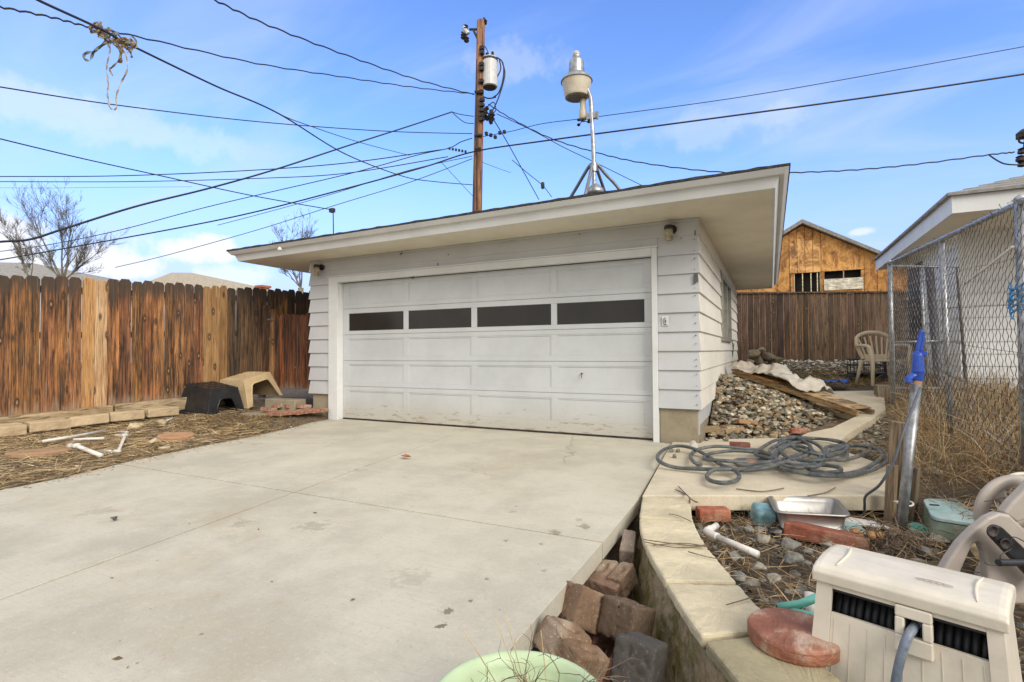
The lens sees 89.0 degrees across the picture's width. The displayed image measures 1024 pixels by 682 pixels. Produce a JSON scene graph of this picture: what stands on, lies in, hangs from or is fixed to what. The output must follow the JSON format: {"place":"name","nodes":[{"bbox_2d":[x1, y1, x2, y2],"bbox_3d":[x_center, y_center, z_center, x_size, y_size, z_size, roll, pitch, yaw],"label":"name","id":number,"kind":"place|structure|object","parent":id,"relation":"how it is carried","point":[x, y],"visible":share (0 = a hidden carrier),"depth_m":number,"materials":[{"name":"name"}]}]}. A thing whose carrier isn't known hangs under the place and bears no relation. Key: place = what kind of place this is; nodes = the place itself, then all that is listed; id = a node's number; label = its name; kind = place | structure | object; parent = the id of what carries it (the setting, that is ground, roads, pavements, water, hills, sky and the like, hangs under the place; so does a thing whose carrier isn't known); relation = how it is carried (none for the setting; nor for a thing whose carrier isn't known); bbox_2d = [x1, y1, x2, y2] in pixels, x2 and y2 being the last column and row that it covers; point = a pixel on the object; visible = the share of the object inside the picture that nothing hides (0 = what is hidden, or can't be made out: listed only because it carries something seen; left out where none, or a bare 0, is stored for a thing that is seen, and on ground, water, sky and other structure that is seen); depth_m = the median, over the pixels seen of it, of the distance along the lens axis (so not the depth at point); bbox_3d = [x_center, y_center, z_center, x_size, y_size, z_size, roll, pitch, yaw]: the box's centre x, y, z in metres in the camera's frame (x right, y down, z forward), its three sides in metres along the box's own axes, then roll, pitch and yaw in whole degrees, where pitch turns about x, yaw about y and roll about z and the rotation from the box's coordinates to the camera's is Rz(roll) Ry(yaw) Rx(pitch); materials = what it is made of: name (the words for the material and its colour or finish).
{"place":"outdoors","nodes":[
{"label":"outdoors","id":0,"kind":"place"},
{"bbox_2d":[0,419,670,681],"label":"driveway","id":1,"kind":"structure","parent":0,"point":[428,546],"depth_m":2.78,"materials":[{"name":"concrete"}]},
{"bbox_2d":[0,356,1023,681],"bbox_3d":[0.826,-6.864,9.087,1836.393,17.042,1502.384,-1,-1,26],"label":"ground","id":2,"kind":"structure","parent":0,"point":[310,418],"depth_m":4.05,"materials":[{"name":"soil"}]},
{"bbox_2d":[0,422,26,436],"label":"retaining block","id":3,"kind":"structure","parent":2,"relation":"on","point":[16,428],"depth_m":6.32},
{"bbox_2d":[0,208,41,274],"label":"bare tree","id":4,"kind":"object","parent":2,"relation":"on","point":[19,252],"visible":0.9,"depth_m":19.76,"materials":[{"name":"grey plant"}]},
{"bbox_2d":[4,447,72,458],"bbox_3d":[-4.839,1.144,5.338,0.520,0.054,0.517,-3,-5,26],"label":"round paver","id":5,"kind":"object","parent":2,"relation":"on","point":[40,452],"visible":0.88,"depth_m":5.21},
{"bbox_2d":[24,418,70,432],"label":"retaining block","id":6,"kind":"structure","parent":2,"relation":"on","point":[47,424],"depth_m":6.59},
{"bbox_2d":[0,405,112,423],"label":"timber beam","id":7,"kind":"structure","parent":2,"relation":"on","point":[23,418],"depth_m":6.92,"materials":[{"name":"wood"}]},
{"bbox_2d":[2,176,128,277],"bbox_3d":[-16.905,-2.462,19.441,3.613,7.224,2.662,0,-1,-4],"label":"bare tree","id":8,"kind":"object","parent":2,"relation":"on","point":[68,252],"visible":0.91,"depth_m":19.70,"materials":[{"name":"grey plant"}]},
{"bbox_2d":[0,262,131,363],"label":"grey roof house","id":9,"kind":"structure","parent":2,"relation":"on","point":[8,269],"depth_m":28.41,"materials":[{"name":"grey"}]},
{"bbox_2d":[69,413,109,426],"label":"retaining block","id":10,"kind":"structure","parent":2,"relation":"on","point":[81,420],"depth_m":6.92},
{"bbox_2d":[108,410,144,421],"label":"retaining block","id":11,"kind":"structure","parent":2,"relation":"on","point":[126,415],"depth_m":7.28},
{"bbox_2d":[0,404,285,491],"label":"straw litter","id":12,"kind":"object","parent":2,"relation":"on","point":[106,444],"visible":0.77,"depth_m":5.83,"materials":[{"name":"plant"}]},
{"bbox_2d":[0,275,309,416],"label":"board fence","id":13,"kind":"object","parent":2,"relation":"on","point":[198,333],"visible":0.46,"depth_m":7.63,"materials":[{"name":"brown wood"}]},
{"bbox_2d":[262,305,276,379],"bbox_3d":[-4.503,0.108,9.455,0.563,1.547,0.094,-1,-1,26],"label":"fence post","id":14,"kind":"object","parent":13,"relation":"attached to","point":[268,365],"visible":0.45,"depth_m":9.34,"materials":[{"name":"brown wood"}]},
{"bbox_2d":[267,313,310,388],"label":"wooden gate","id":15,"kind":"structure","parent":14,"relation":"attached to","point":[292,353],"depth_m":9.12,"materials":[{"name":"brown wood"}]},
{"bbox_2d":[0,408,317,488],"bbox_3d":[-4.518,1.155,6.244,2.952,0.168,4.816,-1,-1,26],"label":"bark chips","id":16,"kind":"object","parent":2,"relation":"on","point":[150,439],"visible":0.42,"depth_m":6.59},
{"bbox_2d":[140,406,178,417],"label":"retaining block","id":17,"kind":"structure","parent":2,"relation":"on","point":[150,412],"depth_m":7.61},
{"bbox_2d":[112,397,224,411],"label":"timber beam","id":18,"kind":"structure","parent":2,"relation":"on","point":[180,402],"depth_m":7.85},
{"bbox_2d":[157,432,194,441],"bbox_3d":[-3.993,1.136,6.191,0.380,0.054,0.378,2,0,26],"label":"round paver","id":19,"kind":"object","parent":2,"relation":"on","point":[175,436],"visible":0.91,"depth_m":6.11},
{"bbox_2d":[131,273,274,329],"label":"tan roof house","id":20,"kind":"structure","parent":2,"relation":"on","point":[193,279],"depth_m":26.42,"materials":[{"name":"beige"}]},
{"bbox_2d":[179,381,244,415],"bbox_3d":[-4.846,0.936,8.386,0.826,0.548,0.675,-1,-1,26],"label":"plastic shelter","id":21,"kind":"object","parent":2,"relation":"on","point":[206,398],"visible":0.91,"depth_m":8.16,"materials":[{"name":"plastic"}]},
{"bbox_2d":[168,411,300,434],"bbox_3d":[-3.827,1.148,7.307,1.525,0.210,1.452,-1,-1,26],"label":"straw","id":22,"kind":"object","parent":2,"relation":"on","point":[243,421],"visible":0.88,"depth_m":7.24,"materials":[{"name":"plant"}]},
{"bbox_2d":[219,371,282,408],"bbox_3d":[-4.510,0.827,8.972,0.808,0.588,0.755,-1,-1,26],"label":"plastic shelter","id":23,"kind":"object","parent":2,"relation":"on","point":[263,382],"visible":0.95,"depth_m":8.75,"materials":[{"name":"plastic"}]},
{"bbox_2d":[240,410,324,416],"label":"step wall","id":24,"kind":"structure","parent":2,"relation":"on","point":[264,413],"depth_m":8.14,"materials":[{"name":"brick"}]},
{"bbox_2d":[265,398,305,409],"bbox_3d":[-3.748,1.105,8.613,0.700,0.300,0.230,-1,-1,26],"label":"step","id":25,"kind":"object","parent":24,"relation":"on","point":[292,402],"visible":0.5,"depth_m":8.49,"materials":[{"name":"concrete"}]},
{"bbox_2d":[270,206,316,293],"bbox_3d":[-7.578,-1.774,18.176,1.644,5.686,1.932,0,-1,-17],"label":"bare tree","id":26,"kind":"object","parent":2,"relation":"on","point":[299,284],"visible":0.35,"depth_m":17.91,"materials":[{"name":"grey plant"}]},
{"bbox_2d":[448,17,505,210],"bbox_3d":[-1.045,-3.641,15.973,1.732,12.595,0.552,-1,-1,12],"label":"utility pole","id":27,"kind":"object","parent":2,"relation":"on","point":[486,73],"visible":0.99,"depth_m":15.88,"materials":[{"name":"brown wood"}]},
{"bbox_2d":[0,149,440,176],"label":"overhead wire","id":28,"kind":"object","parent":27,"relation":"attached to","point":[218,172],"visible":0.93,"depth_m":21.98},
{"bbox_2d":[0,156,447,181],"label":"overhead wire","id":29,"kind":"object","parent":27,"relation":"attached to","point":[220,179],"visible":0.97,"depth_m":22.98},
{"bbox_2d":[0,111,451,242],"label":"overhead wire","id":30,"kind":"object","parent":27,"relation":"attached to","point":[70,226],"visible":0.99,"depth_m":10.30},
{"bbox_2d":[0,86,471,133],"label":"overhead wire","id":31,"kind":"object","parent":27,"relation":"attached to","point":[212,116],"visible":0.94,"depth_m":12.78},
{"bbox_2d":[0,138,471,251],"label":"overhead wire","id":32,"kind":"object","parent":27,"relation":"attached to","point":[258,194],"visible":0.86,"depth_m":17.54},
{"bbox_2d":[0,6,473,93],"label":"overhead wire","id":33,"kind":"object","parent":27,"relation":"attached to","point":[10,8],"visible":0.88,"depth_m":10.11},
{"bbox_2d":[36,0,471,184],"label":"overhead wire","id":34,"kind":"object","parent":27,"relation":"attached to","point":[89,23],"visible":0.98,"depth_m":7.12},
{"bbox_2d":[82,21,137,110],"bbox_3d":[-4.390,-3.017,5.691,0.617,0.994,0.077,0,-1,1],"label":"strap tangle","id":35,"kind":"object","parent":34,"relation":"hanging from","point":[124,42],"visible":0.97,"depth_m":5.70,"materials":[{"name":"fabric"}]},
{"bbox_2d":[115,158,471,267],"bbox_3d":[-7.804,-4.140,17.675,13.624,2.799,0.458,-1,-1,13],"label":"overhead wire","id":36,"kind":"object","parent":27,"relation":"attached to","point":[299,216],"visible":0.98,"depth_m":17.38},
{"bbox_2d":[214,0,474,94],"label":"overhead wire","id":37,"kind":"object","parent":27,"relation":"attached to","point":[330,48],"visible":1,"depth_m":11.42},
{"bbox_2d":[0,73,1023,259],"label":"overhead wire","id":38,"kind":"object","parent":27,"relation":"attached to","point":[551,140],"visible":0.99,"depth_m":13.76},
{"bbox_2d":[488,104,1014,172],"bbox_3d":[4.994,-5.620,13.342,12.567,3.502,0.795,-1,-1,21],"label":"overhead wire","id":39,"kind":"object","parent":27,"relation":"attached to","point":[790,172],"visible":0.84,"depth_m":12.18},
{"bbox_2d":[483,46,1023,136],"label":"overhead wire","id":40,"kind":"object","parent":27,"relation":"attached to","point":[764,93],"visible":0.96,"depth_m":13.49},
{"bbox_2d":[226,163,790,443],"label":"garage","id":41,"kind":"structure","parent":2,"relation":"on","point":[612,313],"depth_m":6.82,"materials":[{"name":"white paint"}]},
{"bbox_2d":[329,208,334,233],"bbox_3d":[-4.139,-2.337,11.986,0.120,1.432,0.080,-1,-1,26],"label":"roof mast","id":42,"kind":"object","parent":41,"relation":"on","point":[331,210],"visible":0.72,"depth_m":11.99,"materials":[{"name":"metal"}]},
{"bbox_2d":[0,138,329,209],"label":"overhead wire","id":43,"kind":"object","parent":42,"relation":"attached to","point":[152,173],"visible":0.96,"depth_m":10.09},
{"bbox_2d":[343,258,652,439],"bbox_3d":[-0.512,0.124,7.257,4.874,2.164,0.076,-1,-1,26],"label":"garage door","id":44,"kind":"structure","parent":41,"relation":"in","point":[560,349],"depth_m":7.02,"materials":[{"name":"paint"}]},
{"bbox_2d":[561,50,620,196],"bbox_3d":[1.147,-2.967,7.524,0.947,2.450,0.923,0,-1,-25],"label":"yard light","id":45,"kind":"object","parent":41,"relation":"on","point":[576,81],"visible":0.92,"depth_m":7.40,"materials":[{"name":"metal"}]},
{"bbox_2d":[720,272,732,341],"bbox_3d":[3.840,-0.542,9.381,0.110,1.105,2.160,-1,-1,26],"label":"window frame","id":46,"kind":"structure","parent":41,"relation":"in","point":[726,313],"depth_m":9.34,"materials":[{"name":"white wood"}]},
{"bbox_2d":[439,615,646,681],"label":"green pot","id":47,"kind":"object","parent":2,"relation":"on","point":[511,665],"visible":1,"depth_m":1.36,"materials":[{"name":"plastic"}]},
{"bbox_2d":[586,632,614,657],"bbox_3d":[0.399,1.351,2.387,0.181,0.125,0.165,9,9,-23],"label":"trench paver","id":48,"kind":"object","parent":2,"relation":"on","point":[605,644],"visible":0.15,"depth_m":2.30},
{"bbox_2d":[558,581,603,635],"bbox_3d":[0.308,1.206,2.361,0.176,0.175,0.202,31,-26,-19],"label":"trench paver","id":49,"kind":"object","parent":48,"relation":"on","point":[582,606],"visible":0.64,"depth_m":2.28,"materials":[{"name":"concrete"}]},
{"bbox_2d":[597,595,655,640],"bbox_3d":[0.501,1.218,2.263,0.176,0.166,0.182,28,-20,-35],"label":"trench paver","id":50,"kind":"object","parent":48,"relation":"on","point":[619,615],"visible":0.74,"depth_m":2.22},
{"bbox_2d":[583,572,621,597],"bbox_3d":[0.468,1.297,2.717,0.222,0.125,0.104,1,4,38],"label":"trench paver","id":51,"kind":"object","parent":2,"relation":"on","point":[600,584],"visible":0.33,"depth_m":2.67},
{"bbox_2d":[594,559,637,597],"bbox_3d":[0.541,1.269,2.787,0.221,0.115,0.174,-12,3,42],"label":"trench paver","id":52,"kind":"object","parent":51,"relation":"on","point":[623,575],"visible":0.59,"depth_m":2.75,"materials":[{"name":"concrete"}]},
{"bbox_2d":[602,657,612,681],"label":"trench paver","id":53,"kind":"object","parent":2,"relation":"on","point":[607,673],"visible":0.09,"depth_m":1.97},
{"bbox_2d":[534,615,609,681],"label":"trench paver","id":54,"kind":"object","parent":53,"relation":"on","point":[583,649],"visible":0.74,"depth_m":1.94,"materials":[{"name":"stone"}]},
{"bbox_2d":[609,631,667,681],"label":"trench paver","id":55,"kind":"object","parent":53,"relation":"on","point":[640,646],"visible":0.96,"depth_m":1.87,"materials":[{"name":"concrete"}]},
{"bbox_2d":[631,535,727,681],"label":"retaining wall","id":56,"kind":"structure","parent":2,"relation":"on","point":[688,659],"depth_m":2.25,"materials":[{"name":"concrete"}]},
{"bbox_2d":[639,496,692,521],"bbox_3d":[1.010,1.116,3.421,0.324,0.057,0.494,-1,-1,17],"label":"capstone","id":57,"kind":"object","parent":56,"relation":"on","point":[655,508],"visible":0.73,"depth_m":3.37,"materials":[{"name":"concrete"}]},
{"bbox_2d":[639,519,706,549],"bbox_3d":[0.900,1.107,2.966,0.327,0.056,0.432,-1,-1,10],"label":"capstone","id":58,"kind":"object","parent":56,"relation":"on","point":[670,531],"visible":0.84,"depth_m":2.94,"materials":[{"name":"concrete"}]},
{"bbox_2d":[645,544,735,588],"bbox_3d":[0.853,1.099,2.544,0.319,0.056,0.445,0,-1,3],"label":"capstone","id":59,"kind":"object","parent":56,"relation":"on","point":[670,565],"visible":0.91,"depth_m":2.48,"materials":[{"name":"concrete"}]},
{"bbox_2d":[667,584,759,646],"bbox_3d":[0.837,1.090,2.094,0.319,0.056,0.424,0,-1,0],"label":"capstone","id":60,"kind":"object","parent":56,"relation":"on","point":[707,613],"visible":0.79,"depth_m":2.07,"materials":[{"name":"concrete"}]},
{"bbox_2d":[706,637,840,681],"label":"capstone","id":61,"kind":"object","parent":56,"relation":"on","point":[745,659],"visible":0.6,"depth_m":1.70,"materials":[{"name":"concrete"}]},
{"bbox_2d":[747,608,839,666],"bbox_3d":[0.987,1.029,1.826,0.298,0.060,0.298,-1,-1,26],"label":"stepping stone","id":62,"kind":"object","parent":61,"relation":"on","point":[783,634],"visible":0.77,"depth_m":1.76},
{"bbox_2d":[695,506,730,521],"bbox_3d":[1.395,1.200,3.617,0.213,0.083,0.113,0,-1,4],"label":"brick","id":63,"kind":"object","parent":2,"relation":"on","point":[710,513],"visible":0.97,"depth_m":3.57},
{"bbox_2d":[707,381,813,438],"bbox_3d":[4.241,0.951,8.374,1.570,0.755,5.800,-1,-1,26],"label":"soil mound","id":64,"kind":"object","parent":2,"relation":"on","point":[724,408],"visible":0.06,"depth_m":7.03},
{"bbox_2d":[750,502,776,528],"bbox_3d":[1.711,1.192,3.553,0.130,0.130,0.160,5,14,6],"label":"teal block","id":65,"kind":"object","parent":2,"relation":"on","point":[763,512],"depth_m":3.49,"materials":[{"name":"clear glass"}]},
{"bbox_2d":[642,438,885,510],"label":"walkway","id":66,"kind":"structure","parent":2,"relation":"on","point":[849,493],"depth_m":4.02,"materials":[{"name":"concrete"}]},
{"bbox_2d":[643,486,835,604],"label":"vine stems","id":67,"kind":"object","parent":66,"relation":"on","point":[697,545],"visible":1,"depth_m":2.74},
{"bbox_2d":[656,435,887,484],"bbox_3d":[2.544,1.065,4.828,2.575,0.093,1.602,0,-1,-17],"label":"garden hose","id":68,"kind":"object","parent":66,"relation":"on","point":[797,463],"visible":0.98,"depth_m":4.61,"materials":[{"name":"rubber"}]},
{"bbox_2d":[708,373,836,438],"bbox_3d":[3.716,0.891,7.335,1.611,0.823,3.410,-1,-1,26],"label":"stone heap","id":69,"kind":"object","parent":2,"relation":"on","point":[771,398],"visible":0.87,"depth_m":7.01,"materials":[{"name":"gravel"}]},
{"bbox_2d":[731,369,874,415],"bbox_3d":[4.282,0.728,7.896,0.390,0.562,2.166,0,-1,-21],"label":"wooden plank","id":70,"kind":"object","parent":69,"relation":"on","point":[839,404],"visible":0.81,"depth_m":7.52,"materials":[{"name":"brown wood"}]},
{"bbox_2d":[728,360,850,398],"bbox_3d":[4.396,0.602,8.354,1.010,0.580,1.518,0,-1,-21],"label":"plastic sheet","id":71,"kind":"object","parent":70,"relation":"on","point":[808,383],"visible":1,"depth_m":8.03,"materials":[{"name":"plastic"}]},
{"bbox_2d":[782,551,804,565],"bbox_3d":[1.558,1.201,2.868,0.105,0.080,0.082,0,-1,-11],"label":"stone","id":72,"kind":"object","parent":2,"relation":"on","point":[796,557],"visible":0.94,"depth_m":2.85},
{"bbox_2d":[755,364,887,387],"bbox_3d":[6.418,0.710,11.104,2.436,0.399,3.004,-1,-1,26],"label":"back thatch","id":73,"kind":"object","parent":2,"relation":"on","point":[821,375],"visible":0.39,"depth_m":10.70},
{"bbox_2d":[736,291,908,363],"bbox_3d":[7.603,-0.360,13.539,7.600,2.195,0.120,-1,-1,26],"label":"back fence","id":74,"kind":"object","parent":2,"relation":"on","point":[867,309],"visible":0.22,"depth_m":13.42,"materials":[{"name":"brown wood"}]},
{"bbox_2d":[783,520,869,549],"bbox_3d":[1.924,1.198,3.196,0.446,0.092,0.143,3,-5,35],"label":"red slab","id":75,"kind":"object","parent":2,"relation":"on","point":[810,532],"depth_m":3.16,"materials":[{"name":"brick"}]},
{"bbox_2d":[768,496,849,529],"bbox_3d":[1.982,1.154,3.492,0.497,0.120,0.431,-1,-1,12],"label":"metal tray","id":76,"kind":"object","parent":75,"relation":"on","point":[794,508],"visible":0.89,"depth_m":3.53,"materials":[{"name":"silver metal"}]},
{"bbox_2d":[743,359,932,383],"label":"back gravel","id":77,"kind":"structure","parent":2,"relation":"on","point":[841,365],"depth_m":12.02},
{"bbox_2d":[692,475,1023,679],"bbox_3d":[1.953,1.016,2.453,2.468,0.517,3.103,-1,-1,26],"label":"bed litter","id":78,"kind":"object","parent":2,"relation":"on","point":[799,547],"visible":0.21,"depth_m":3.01,"materials":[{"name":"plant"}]},
{"bbox_2d":[694,487,1023,660],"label":"bed gravel","id":79,"kind":"structure","parent":2,"relation":"on","point":[758,583],"depth_m":3.02,"materials":[{"name":"gravel"}]},
{"bbox_2d":[703,522,759,557],"bbox_3d":[1.254,1.157,3.037,0.131,0.063,0.437,0,-1,-10],"label":"pvc elbow pipe","id":80,"kind":"object","parent":79,"relation":"on","point":[709,532],"visible":1,"depth_m":3.03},
{"bbox_2d":[777,593,815,615],"bbox_3d":[1.210,1.067,2.143,0.196,0.091,0.168,-1,-1,38],"label":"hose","id":81,"kind":"object","parent":79,"relation":"on","point":[802,602],"visible":0.4,"depth_m":2.11,"materials":[{"name":"plastic"}]},
{"bbox_2d":[844,358,887,381],"bbox_3d":[7.213,0.653,10.580,0.822,0.600,0.738,-1,-1,32],"label":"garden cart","id":82,"kind":"object","parent":2,"relation":"on","point":[850,374],"visible":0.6,"depth_m":10.41,"materials":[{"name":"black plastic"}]},
{"bbox_2d":[854,331,911,385],"bbox_3d":[6.271,0.282,8.832,0.683,0.941,0.652,-1,-1,8],"label":"garden chair","id":83,"kind":"object","parent":2,"relation":"on","point":[871,357],"visible":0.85,"depth_m":9.03,"materials":[{"name":"beige plastic"}]},
{"bbox_2d":[874,384,900,401],"bbox_3d":[5.903,0.823,8.200,0.300,0.260,0.300,-1,-1,26],"label":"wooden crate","id":84,"kind":"object","parent":2,"relation":"on","point":[881,390],"visible":0.44,"depth_m":8.10,"materials":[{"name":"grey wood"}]},
{"bbox_2d":[858,387,921,518],"bbox_3d":[2.397,0.792,3.492,0.316,0.984,0.498,0,-1,-26],"label":"supply hose","id":85,"kind":"object","parent":2,"relation":"on","point":[896,451],"visible":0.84,"depth_m":3.28,"materials":[{"name":"grey rubber"}]},
{"bbox_2d":[884,464,898,523],"bbox_3d":[2.614,1.066,3.592,0.070,0.424,0.055,1,2,-37],"label":"wooden stake","id":86,"kind":"object","parent":2,"relation":"on","point":[891,490],"visible":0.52,"depth_m":3.57,"materials":[{"name":"brown wood"}]},
{"bbox_2d":[843,513,945,558],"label":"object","id":87,"kind":"object","parent":2,"relation":"on","point":[896,536],"visible":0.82,"depth_m":3.13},
{"bbox_2d":[888,421,905,507],"bbox_3d":[2.722,0.925,3.681,0.070,0.708,0.100,1,2,-37],"label":"wooden stake","id":88,"kind":"object","parent":2,"relation":"on","point":[895,429],"visible":0.26,"depth_m":3.66,"materials":[{"name":"brown wood"}]},
{"bbox_2d":[895,329,926,535],"bbox_3d":[2.578,0.619,3.385,0.292,1.391,0.086,0,-1,-15],"label":"yard hydrant","id":89,"kind":"object","parent":2,"relation":"on","point":[915,377],"visible":1,"depth_m":3.37,"materials":[{"name":"metal"}]},
{"bbox_2d":[908,466,920,522],"bbox_3d":[2.741,1.069,3.560,0.060,0.414,0.050,1,3,-37],"label":"wooden stake","id":90,"kind":"object","parent":2,"relation":"on","point":[915,489],"visible":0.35,"depth_m":3.53,"materials":[{"name":"brown wood"}]},
{"bbox_2d":[812,544,1021,681],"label":"hose box","id":91,"kind":"object","parent":2,"relation":"on","point":[878,617],"visible":0.99,"depth_m":1.59,"materials":[{"name":"beige plastic"}]},
{"bbox_2d":[850,407,1003,481],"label":"path edge gravel","id":92,"kind":"structure","parent":2,"relation":"on","point":[876,428],"depth_m":5.96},
{"bbox_2d":[893,265,967,389],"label":"chain link gate","id":93,"kind":"structure","parent":2,"relation":"on","point":[921,290],"depth_m":6.79,"materials":[{"name":"metal"}]},
{"bbox_2d":[925,265,944,398],"bbox_3d":[5.798,-0.105,7.145,0.210,1.856,0.099,0,-1,0],"label":"leaning post","id":94,"kind":"object","parent":2,"relation":"on","point":[931,300],"visible":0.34,"depth_m":7.12,"materials":[{"name":"metal"}]},
{"bbox_2d":[853,358,1023,500],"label":"tall weeds","id":95,"kind":"object","parent":2,"relation":"on","point":[971,433],"visible":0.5,"depth_m":4.45,"materials":[{"name":"plant"}]},
{"bbox_2d":[866,362,1023,502],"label":"weed thatch","id":96,"kind":"object","parent":2,"relation":"on","point":[967,451],"visible":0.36,"depth_m":4.49,"materials":[{"name":"plant"}]},
{"bbox_2d":[872,175,1023,390],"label":"white house","id":97,"kind":"structure","parent":2,"relation":"on","point":[948,213],"depth_m":7.25,"materials":[{"name":"paint"}]},
{"bbox_2d":[907,261,923,359],"bbox_3d":[7.414,-0.366,9.557,0.040,2.050,1.000,-1,-1,26],"label":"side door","id":98,"kind":"structure","parent":97,"relation":"in","point":[909,273],"depth_m":9.57,"materials":[{"name":"metal"}]},
{"bbox_2d":[923,499,973,540],"bbox_3d":[2.845,1.173,3.342,0.341,0.216,0.705,-1,-1,37],"label":"utility box","id":99,"kind":"object","parent":2,"relation":"on","point":[940,510],"visible":0.48,"depth_m":3.19,"materials":[{"name":"green plastic"}]},
{"bbox_2d":[883,194,1023,471],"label":"chain link fence","id":100,"kind":"object","parent":2,"relation":"on","point":[1016,206],"visible":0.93,"depth_m":4.26,"materials":[{"name":"metal"}]},
{"bbox_2d":[1007,282,1023,319],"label":"blue twine","id":101,"kind":"object","parent":100,"relation":"attached to","point":[1012,300],"visible":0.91,"depth_m":3.35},
{"bbox_2d":[937,472,1023,603],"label":"hose reel cart","id":102,"kind":"object","parent":2,"relation":"on","point":[989,534],"visible":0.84,"depth_m":2.25,"materials":[{"name":"beige plastic"}]},
{"bbox_2d":[0,0,1023,292],"label":"sky","id":103,"kind":"structure","parent":0,"point":[638,55],"materials":[{"name":"blue"}]},
{"bbox_2d":[736,219,907,355],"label":"plywood house","id":104,"kind":"structure","parent":0,"point":[814,257],"depth_m":22.42,"materials":[{"name":"brown wood"}]},
{"bbox_2d":[800,391,885,446],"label":"path","id":105,"kind":"structure","parent":0,"point":[852,426],"depth_m":6.78,"materials":[{"name":"concrete"}]},
{"bbox_2d":[1015,129,1023,166],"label":"service insulators","id":106,"kind":"object","parent":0,"point":[1019,135],"visible":0.98,"depth_m":11.28,"materials":[{"name":"metal"}]},
{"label":"trench litter","id":107,"kind":"object","parent":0,"visible":0},
{"bbox_2d":[619,529,635,563],"bbox_3d":[0.686,1.233,3.083,0.086,0.134,0.245,3,10,16],"label":"trench paver","id":108,"kind":"object","parent":107,"relation":"on","point":[627,548],"visible":0.83,"depth_m":3.00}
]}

